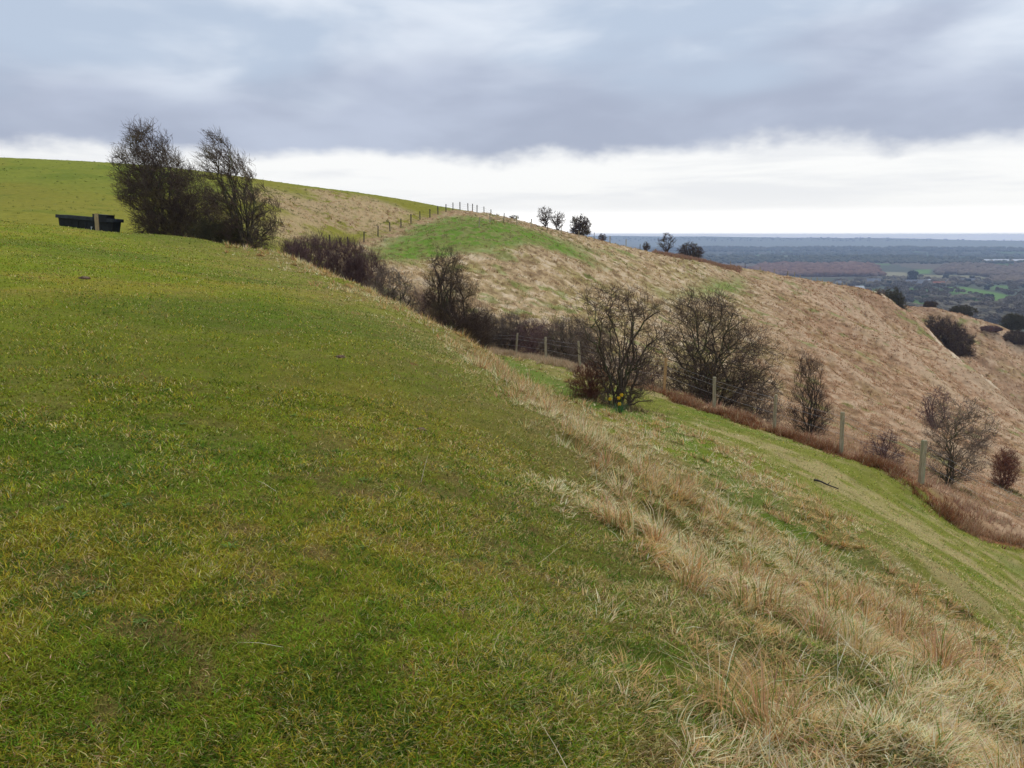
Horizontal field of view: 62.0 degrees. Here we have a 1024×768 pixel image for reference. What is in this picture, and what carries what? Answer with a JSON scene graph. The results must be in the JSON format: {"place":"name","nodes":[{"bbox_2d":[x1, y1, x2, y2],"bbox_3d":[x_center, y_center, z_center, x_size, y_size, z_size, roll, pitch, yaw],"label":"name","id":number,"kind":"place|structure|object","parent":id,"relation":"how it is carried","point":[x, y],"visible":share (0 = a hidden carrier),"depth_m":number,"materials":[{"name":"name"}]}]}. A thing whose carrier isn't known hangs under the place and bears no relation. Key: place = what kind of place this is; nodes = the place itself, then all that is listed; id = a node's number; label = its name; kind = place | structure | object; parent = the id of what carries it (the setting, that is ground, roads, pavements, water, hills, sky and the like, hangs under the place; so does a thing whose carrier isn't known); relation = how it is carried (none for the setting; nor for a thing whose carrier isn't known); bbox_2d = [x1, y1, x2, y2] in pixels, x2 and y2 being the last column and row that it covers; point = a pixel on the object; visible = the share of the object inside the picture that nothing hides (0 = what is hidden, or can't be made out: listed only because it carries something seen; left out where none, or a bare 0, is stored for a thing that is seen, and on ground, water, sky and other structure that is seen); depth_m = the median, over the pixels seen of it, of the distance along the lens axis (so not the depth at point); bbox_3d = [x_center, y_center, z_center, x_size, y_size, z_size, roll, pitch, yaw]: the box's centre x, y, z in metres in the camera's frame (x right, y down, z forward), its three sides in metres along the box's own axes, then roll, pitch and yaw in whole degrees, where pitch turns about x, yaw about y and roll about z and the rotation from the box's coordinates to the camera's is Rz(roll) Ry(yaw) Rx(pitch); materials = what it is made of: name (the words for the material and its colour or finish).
{"place":"outdoors","nodes":[
{"label":"outdoors","id":0,"kind":"place"},
{"bbox_2d":[0,157,1023,767],"bbox_3d":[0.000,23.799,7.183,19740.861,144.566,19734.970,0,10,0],"label":"ground","id":1,"kind":"structure","parent":0,"point":[24,183],"depth_m":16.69,"materials":[{"name":"green plant"}]},
{"bbox_2d":[78,276,90,279],"bbox_3d":[-8.304,-2.051,16.531,0.237,0.086,0.165,0,10,0],"label":"soil clod","id":2,"kind":"object","parent":1,"relation":"on","point":[84,277],"visible":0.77,"depth_m":16.48,"materials":[{"name":"brown soil"}]},
{"bbox_2d":[55,214,123,232],"bbox_3d":[-22.497,-8.493,45.403,3.210,1.176,1.080,5,10,3],"label":"water trough","id":3,"kind":"object","parent":1,"relation":"on","point":[111,223],"visible":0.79,"depth_m":44.99,"materials":[{"name":"black plastic"}]},
{"bbox_2d":[94,213,99,230],"bbox_3d":[-21.551,-8.114,44.264,0.170,1.460,0.120,0,10,0],"label":"marker post","id":4,"kind":"object","parent":1,"relation":"on","point":[96,219],"visible":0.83,"depth_m":44.16,"materials":[{"name":"brown wood"}]},
{"bbox_2d":[106,116,226,237],"bbox_3d":[-19.290,-11.207,47.911,7.160,7.631,5.970,0,10,0],"label":"hawthorn","id":5,"kind":"object","parent":1,"relation":"on","point":[178,221],"visible":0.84,"depth_m":46.91,"materials":[{"name":"green plant"}]},
{"bbox_2d":[186,215,243,245],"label":"shrub","id":6,"kind":"object","parent":1,"relation":"on","point":[203,231],"visible":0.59,"depth_m":44.90,"materials":[{"name":"brown plant"}]},
{"bbox_2d":[190,127,288,249],"bbox_3d":[-14.417,-9.944,45.401,5.173,7.667,4.107,0,10,0],"label":"hawthorn","id":7,"kind":"object","parent":1,"relation":"on","point":[236,217],"visible":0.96,"depth_m":45.03,"materials":[{"name":"brown plant"}]},
{"bbox_2d":[274,236,316,265],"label":"thicket bush","id":8,"kind":"object","parent":1,"relation":"on","point":[290,249],"visible":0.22,"depth_m":50.06,"materials":[{"name":"brown plant"}]},
{"bbox_2d":[288,227,343,273],"bbox_3d":[-12.226,-7.044,52.606,3.672,5.567,3.457,0,10,0],"label":"thicket bush","id":9,"kind":"object","parent":1,"relation":"on","point":[317,250],"visible":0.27,"depth_m":51.97,"materials":[{"name":"brown plant"}]},
{"bbox_2d":[313,231,368,283],"bbox_3d":[-10.708,-6.737,53.630,3.733,5.739,3.259,0,10,0],"label":"thicket bush","id":10,"kind":"object","parent":1,"relation":"on","point":[338,269],"visible":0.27,"depth_m":53.00,"materials":[{"name":"brown plant"}]},
{"bbox_2d":[338,245,388,292],"bbox_3d":[-9.379,-6.119,53.630,3.115,5.692,3.377,5,11,25],"label":"thicket bush","id":11,"kind":"object","parent":1,"relation":"on","point":[364,269],"visible":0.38,"depth_m":53.22,"materials":[{"name":"brown plant"}]},
{"bbox_2d":[365,262,425,314],"bbox_3d":[-6.864,-4.347,47.825,4.192,5.103,3.706,7,12,34],"label":"shrub","id":12,"kind":"object","parent":1,"relation":"on","point":[392,294],"visible":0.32,"depth_m":47.44,"materials":[{"name":"brown plant"}]},
{"bbox_2d":[329,202,496,243],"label":"wire fence","id":13,"kind":"object","parent":1,"relation":"on","point":[411,215],"visible":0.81,"depth_m":118.73,"materials":[{"name":"brown wood"}]},
{"bbox_2d":[404,291,447,320],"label":"bramble scrub","id":14,"kind":"object","parent":1,"relation":"on","point":[424,311],"visible":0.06,"depth_m":53.77,"materials":[{"name":"brown plant"}]},
{"bbox_2d":[416,236,500,347],"bbox_3d":[-3.259,-4.726,46.775,5.218,7.043,4.906,7,12,34],"label":"hawthorn","id":15,"kind":"object","parent":1,"relation":"on","point":[444,302],"visible":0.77,"depth_m":46.51,"materials":[{"name":"brown plant"}]},
{"bbox_2d":[461,305,507,348],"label":"shrub","id":16,"kind":"object","parent":1,"relation":"on","point":[495,333],"visible":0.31,"depth_m":56.81,"materials":[{"name":"brown plant"}]},
{"bbox_2d":[484,313,518,349],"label":"bramble scrub","id":17,"kind":"object","parent":1,"relation":"on","point":[501,336],"visible":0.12,"depth_m":58.74,"materials":[{"name":"brown plant"}]},
{"bbox_2d":[0,157,1023,520],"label":"hillside tussocks","id":18,"kind":"object","parent":1,"relation":"on","point":[856,433],"visible":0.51,"depth_m":104.55,"materials":[{"name":"beige plant"}]},
{"bbox_2d":[495,309,532,350],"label":"shrub","id":19,"kind":"object","parent":1,"relation":"on","point":[513,324],"visible":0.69,"depth_m":56.84,"materials":[{"name":"brown plant"}]},
{"bbox_2d":[508,313,552,353],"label":"shrub","id":20,"kind":"object","parent":1,"relation":"on","point":[522,332],"visible":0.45,"depth_m":55.11,"materials":[{"name":"brown plant"}]},
{"bbox_2d":[536,206,554,226],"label":"skyline tree","id":21,"kind":"object","parent":1,"relation":"on","point":[543,218],"visible":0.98,"depth_m":140.10,"materials":[{"name":"grey plant"}]},
{"bbox_2d":[520,315,577,356],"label":"bush","id":22,"kind":"object","parent":1,"relation":"on","point":[538,332],"visible":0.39,"depth_m":52.06,"materials":[{"name":"brown plant"}]},
{"bbox_2d":[550,211,565,229],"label":"skyline tree","id":23,"kind":"object","parent":1,"relation":"on","point":[557,223],"visible":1,"depth_m":140.12,"materials":[{"name":"grey plant"}]},
{"bbox_2d":[536,312,593,363],"bbox_3d":[3.164,-2.561,50.392,3.540,3.497,3.245,-4,11,-23],"label":"shrub","id":24,"kind":"object","parent":1,"relation":"on","point":[555,344],"visible":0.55,"depth_m":50.08,"materials":[{"name":"brown plant"}]},
{"bbox_2d":[569,213,592,235],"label":"skyline bush","id":25,"kind":"object","parent":1,"relation":"on","point":[582,225],"visible":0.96,"depth_m":140.47,"materials":[{"name":"grey plant"}]},
{"bbox_2d":[566,358,614,399],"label":"shrub","id":26,"kind":"object","parent":1,"relation":"on","point":[589,390],"visible":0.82,"depth_m":32.36,"materials":[{"name":"brown plant"}]},
{"bbox_2d":[559,315,622,373],"bbox_3d":[4.307,-2.149,47.287,4.358,3.771,3.538,-8,12,-37],"label":"bramble scrub","id":27,"kind":"object","parent":1,"relation":"on","point":[584,352],"visible":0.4,"depth_m":47.05,"materials":[{"name":"brown plant"}]},
{"bbox_2d":[183,233,1022,515],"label":"rough undergrowth","id":28,"kind":"object","parent":1,"relation":"on","point":[644,411],"visible":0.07,"depth_m":32.40,"materials":[{"name":"brown plant"}]},
{"bbox_2d":[599,233,606,240],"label":"skyline bush","id":29,"kind":"object","parent":1,"relation":"on","point":[602,237],"visible":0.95,"depth_m":143.71,"materials":[{"name":"grey plant"}]},
{"bbox_2d":[563,280,674,408],"bbox_3d":[3.902,-1.401,31.465,3.847,4.936,3.993,-10,14,-44],"label":"hawthorn","id":30,"kind":"object","parent":1,"relation":"on","point":[621,385],"visible":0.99,"depth_m":31.02,"materials":[{"name":"brown plant"}]},
{"bbox_2d":[608,393,629,413],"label":"daffodil clump","id":31,"kind":"object","parent":1,"relation":"on","point":[619,409],"visible":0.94,"depth_m":27.48,"materials":[{"name":"green plant"}]},
{"bbox_2d":[222,240,1023,767],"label":"tussock grass","id":32,"kind":"structure","parent":1,"relation":"on","point":[986,748],"depth_m":5.25,"materials":[{"name":"beige plant"}]},
{"bbox_2d":[478,213,787,273],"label":"wire fence","id":33,"kind":"object","parent":1,"relation":"on","point":[578,233],"visible":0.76,"depth_m":122.86,"materials":[{"name":"brown wood"}]},
{"bbox_2d":[613,341,670,389],"bbox_3d":[6.855,-0.602,44.640,3.823,3.324,3.547,0,10,0],"label":"bramble scrub","id":34,"kind":"object","parent":1,"relation":"on","point":[643,373],"visible":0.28,"depth_m":44.54,"materials":[{"name":"brown plant"}]},
{"bbox_2d":[642,242,649,250],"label":"skyline tree","id":35,"kind":"object","parent":1,"relation":"on","point":[646,246],"visible":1,"depth_m":153.84,"materials":[{"name":"grey plant"}]},
{"bbox_2d":[658,232,677,251],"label":"skyline tree","id":36,"kind":"object","parent":1,"relation":"on","point":[666,241],"visible":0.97,"depth_m":159.81,"materials":[{"name":"grey plant"}]},
{"bbox_2d":[676,241,703,257],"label":"skyline bush","id":37,"kind":"object","parent":1,"relation":"on","point":[693,253],"visible":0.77,"depth_m":165.21,"materials":[{"name":"grey plant"}]},
{"bbox_2d":[651,249,741,272],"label":"bracken","id":38,"kind":"object","parent":1,"relation":"on","point":[725,266],"visible":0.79,"depth_m":159.96,"materials":[{"name":"brown plant"}]},
{"bbox_2d":[387,280,1023,549],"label":"coarse grass","id":39,"kind":"structure","parent":1,"relation":"on","point":[741,417],"depth_m":28.95,"materials":[{"name":"brown plant"}]},
{"bbox_2d":[398,274,1023,519],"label":"wire fence","id":40,"kind":"object","parent":1,"relation":"on","point":[922,461],"visible":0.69,"depth_m":29.33,"materials":[{"name":"brown wood"}]},
{"bbox_2d":[633,276,796,414],"bbox_3d":[10.020,-1.612,42.344,7.655,7.434,7.543,-6,12,-31],"label":"hawthorn","id":41,"kind":"object","parent":1,"relation":"on","point":[708,368],"visible":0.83,"depth_m":41.61,"materials":[{"name":"brown plant"}]},
{"bbox_2d":[719,377,788,424],"bbox_3d":[11.823,1.098,41.757,3.974,3.062,3.897,0,10,0],"label":"bramble scrub","id":42,"kind":"object","parent":1,"relation":"on","point":[764,408],"visible":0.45,"depth_m":41.20,"materials":[{"name":"brown plant"}]},
{"bbox_2d":[780,346,837,437],"bbox_3d":[14.270,0.629,40.752,2.830,5.220,2.506,4,10,20],"label":"hawthorn","id":43,"kind":"object","parent":1,"relation":"on","point":[812,419],"visible":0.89,"depth_m":40.61,"materials":[{"name":"brown plant"}]},
{"bbox_2d":[740,261,886,276],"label":"wood","id":44,"kind":"object","parent":1,"relation":"on","point":[833,269],"visible":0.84,"depth_m":2166.56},
{"bbox_2d":[606,237,1021,240],"bbox_3d":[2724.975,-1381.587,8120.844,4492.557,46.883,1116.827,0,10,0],"label":"wood","id":45,"kind":"object","parent":1,"relation":"on","point":[772,238],"visible":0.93,"depth_m":8192.98,"materials":[{"name":"plant"}]},
{"bbox_2d":[814,479,837,488],"bbox_3d":[8.573,2.731,23.263,0.678,0.284,0.119,-1,10,-4],"label":"fallen stick","id":46,"kind":"object","parent":1,"relation":"on","point":[825,483],"visible":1,"depth_m":23.23,"materials":[{"name":"brown wood"}]},
{"bbox_2d":[641,245,1023,263],"bbox_3d":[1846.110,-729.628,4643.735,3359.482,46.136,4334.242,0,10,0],"label":"wood","id":47,"kind":"object","parent":1,"relation":"on","point":[894,254],"visible":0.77,"depth_m":3938.73,"materials":[{"name":"plant"}]},
{"bbox_2d":[866,278,880,281],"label":"grey barn","id":48,"kind":"structure","parent":1,"relation":"on","point":[871,279],"depth_m":1711.11,"materials":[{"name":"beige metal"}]},
{"bbox_2d":[873,288,884,295],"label":"spur bush","id":49,"kind":"object","parent":1,"relation":"on","point":[878,291],"visible":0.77,"depth_m":220.78,"materials":[{"name":"plant"}]},
{"bbox_2d":[858,427,905,467],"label":"shrub","id":50,"kind":"object","parent":1,"relation":"on","point":[883,450],"visible":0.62,"depth_m":36.86,"materials":[{"name":"brown plant"}]},
{"bbox_2d":[883,285,910,310],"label":"spur bush","id":51,"kind":"object","parent":1,"relation":"on","point":[898,298],"visible":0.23,"depth_m":239.98,"materials":[{"name":"plant"}]},
{"bbox_2d":[898,287,910,290],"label":"bare tree","id":52,"kind":"object","parent":1,"relation":"on","point":[906,288],"visible":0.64,"depth_m":1416.09,"materials":[{"name":"grey plant"}]},
{"bbox_2d":[904,295,913,301],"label":"bare tree","id":53,"kind":"object","parent":1,"relation":"on","point":[908,298],"visible":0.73,"depth_m":1171.21,"materials":[{"name":"grey plant"}]},
{"bbox_2d":[907,270,918,279],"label":"evergreen tree","id":54,"kind":"object","parent":1,"relation":"on","point":[913,274],"visible":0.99,"depth_m":1713.26,"materials":[{"name":"plant"}]},
{"bbox_2d":[903,280,929,285],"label":"long barn","id":55,"kind":"structure","parent":1,"relation":"on","point":[920,281],"depth_m":1652.47,"materials":[{"name":"grey metal"}]},
{"bbox_2d":[912,284,924,289],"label":"bare tree","id":56,"kind":"object","parent":1,"relation":"on","point":[917,286],"visible":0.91,"depth_m":1502.28,"materials":[{"name":"grey plant"}]},
{"bbox_2d":[921,297,930,301],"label":"bare tree","id":57,"kind":"object","parent":1,"relation":"on","point":[925,299],"visible":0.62,"depth_m":1178.33,"materials":[{"name":"grey plant"}]},
{"bbox_2d":[831,275,1023,318],"bbox_3d":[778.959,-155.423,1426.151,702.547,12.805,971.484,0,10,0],"label":"wood","id":58,"kind":"object","parent":1,"relation":"on","point":[986,310],"visible":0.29,"depth_m":1314.90,"materials":[{"name":"grey plant"}]},
{"bbox_2d":[923,300,937,306],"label":"spur bush","id":59,"kind":"object","parent":1,"relation":"on","point":[929,304],"visible":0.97,"depth_m":295.34,"materials":[{"name":"brown plant"}]},
{"bbox_2d":[913,382,951,430],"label":"shrub","id":60,"kind":"object","parent":1,"relation":"on","point":[932,406],"visible":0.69,"depth_m":87.56,"materials":[{"name":"brown plant"}]},
{"bbox_2d":[935,283,945,287],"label":"bare tree","id":61,"kind":"object","parent":1,"relation":"on","point":[941,285],"visible":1,"depth_m":1532.98,"materials":[{"name":"grey plant"}]},
{"bbox_2d":[935,291,948,294],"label":"bare tree","id":62,"kind":"object","parent":1,"relation":"on","point":[940,292],"visible":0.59,"depth_m":1299.60,"materials":[{"name":"grey plant"}]},
{"bbox_2d":[943,297,954,302],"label":"bare tree","id":63,"kind":"object","parent":1,"relation":"on","point":[948,299],"visible":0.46,"depth_m":1172.56,"materials":[{"name":"grey plant"}]},
{"bbox_2d":[923,313,977,363],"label":"spur bush","id":64,"kind":"object","parent":1,"relation":"on","point":[953,339],"visible":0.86,"depth_m":204.81,"materials":[{"name":"brown plant"}]},
{"bbox_2d":[904,389,1004,484],"bbox_3d":[20.914,2.684,39.964,4.178,4.940,3.742,0,10,0],"label":"hawthorn","id":65,"kind":"object","parent":1,"relation":"on","point":[950,461],"visible":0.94,"depth_m":39.78,"materials":[{"name":"brown plant"}]},
{"bbox_2d":[955,288,965,292],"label":"bare tree","id":66,"kind":"object","parent":1,"relation":"on","point":[958,290],"visible":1,"depth_m":1412.52,"materials":[{"name":"grey plant"}]},
{"bbox_2d":[947,304,978,315],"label":"spur bush","id":67,"kind":"object","parent":1,"relation":"on","point":[962,309],"visible":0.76,"depth_m":293.88,"materials":[{"name":"green plant"}]},
{"bbox_2d":[967,291,982,296],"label":"bare tree","id":68,"kind":"object","parent":1,"relation":"on","point":[976,293],"visible":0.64,"depth_m":1315.79,"materials":[{"name":"grey plant"}]},
{"bbox_2d":[969,313,981,318],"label":"bare tree","id":69,"kind":"object","parent":1,"relation":"on","point":[975,316],"visible":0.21,"depth_m":909.34,"materials":[{"name":"grey plant"}]},
{"bbox_2d":[933,262,1023,281],"bbox_3d":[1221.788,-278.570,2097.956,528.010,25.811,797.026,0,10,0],"label":"wood","id":70,"kind":"object","parent":1,"relation":"on","point":[1003,272],"visible":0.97,"depth_m":2099.15,"materials":[{"name":"grey plant"}]},
{"bbox_2d":[977,302,993,307],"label":"bare tree","id":71,"kind":"object","parent":1,"relation":"on","point":[984,304],"visible":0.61,"depth_m":1072.80,"materials":[{"name":"grey plant"}]},
{"bbox_2d":[980,297,991,301],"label":"bare tree","id":72,"kind":"object","parent":1,"relation":"on","point":[984,299],"visible":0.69,"depth_m":1165.18,"materials":[{"name":"grey plant"}]},
{"bbox_2d":[979,325,1002,332],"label":"spur bush","id":73,"kind":"object","parent":1,"relation":"on","point":[995,328],"visible":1,"depth_m":271.85,"materials":[{"name":"brown plant"}]},
{"bbox_2d":[983,313,999,323],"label":"bare tree","id":74,"kind":"object","parent":1,"relation":"on","point":[991,317],"visible":0.85,"depth_m":893.82,"materials":[{"name":"grey plant"}]},
{"bbox_2d":[988,444,1023,489],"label":"shrub","id":75,"kind":"object","parent":1,"relation":"on","point":[1003,463],"visible":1,"depth_m":63.74,"materials":[{"name":"brown plant"}]},
{"bbox_2d":[1003,298,1014,303],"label":"bare tree","id":76,"kind":"object","parent":1,"relation":"on","point":[1008,301],"visible":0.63,"depth_m":1111.65,"materials":[{"name":"grey plant"}]},
{"bbox_2d":[1004,290,1014,294],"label":"bare tree","id":77,"kind":"object","parent":1,"relation":"on","point":[1008,291],"visible":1,"depth_m":1361.64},
{"bbox_2d":[997,312,1023,330],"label":"spur bush","id":78,"kind":"object","parent":1,"relation":"on","point":[1016,323],"visible":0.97,"depth_m":286.39,"materials":[{"name":"green plant"}]},
{"bbox_2d":[1008,285,1016,289],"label":"bare tree","id":79,"kind":"object","parent":1,"relation":"on","point":[1011,287],"visible":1,"depth_m":1484.48,"materials":[{"name":"grey plant"}]},
{"bbox_2d":[1002,329,1023,344],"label":"spur bush","id":80,"kind":"object","parent":1,"relation":"on","point":[1015,336],"visible":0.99,"depth_m":268.50,"materials":[{"name":"brown plant"}]},
{"bbox_2d":[0,0,1023,240],"label":"sky","id":81,"kind":"structure","parent":0,"point":[904,119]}
]}

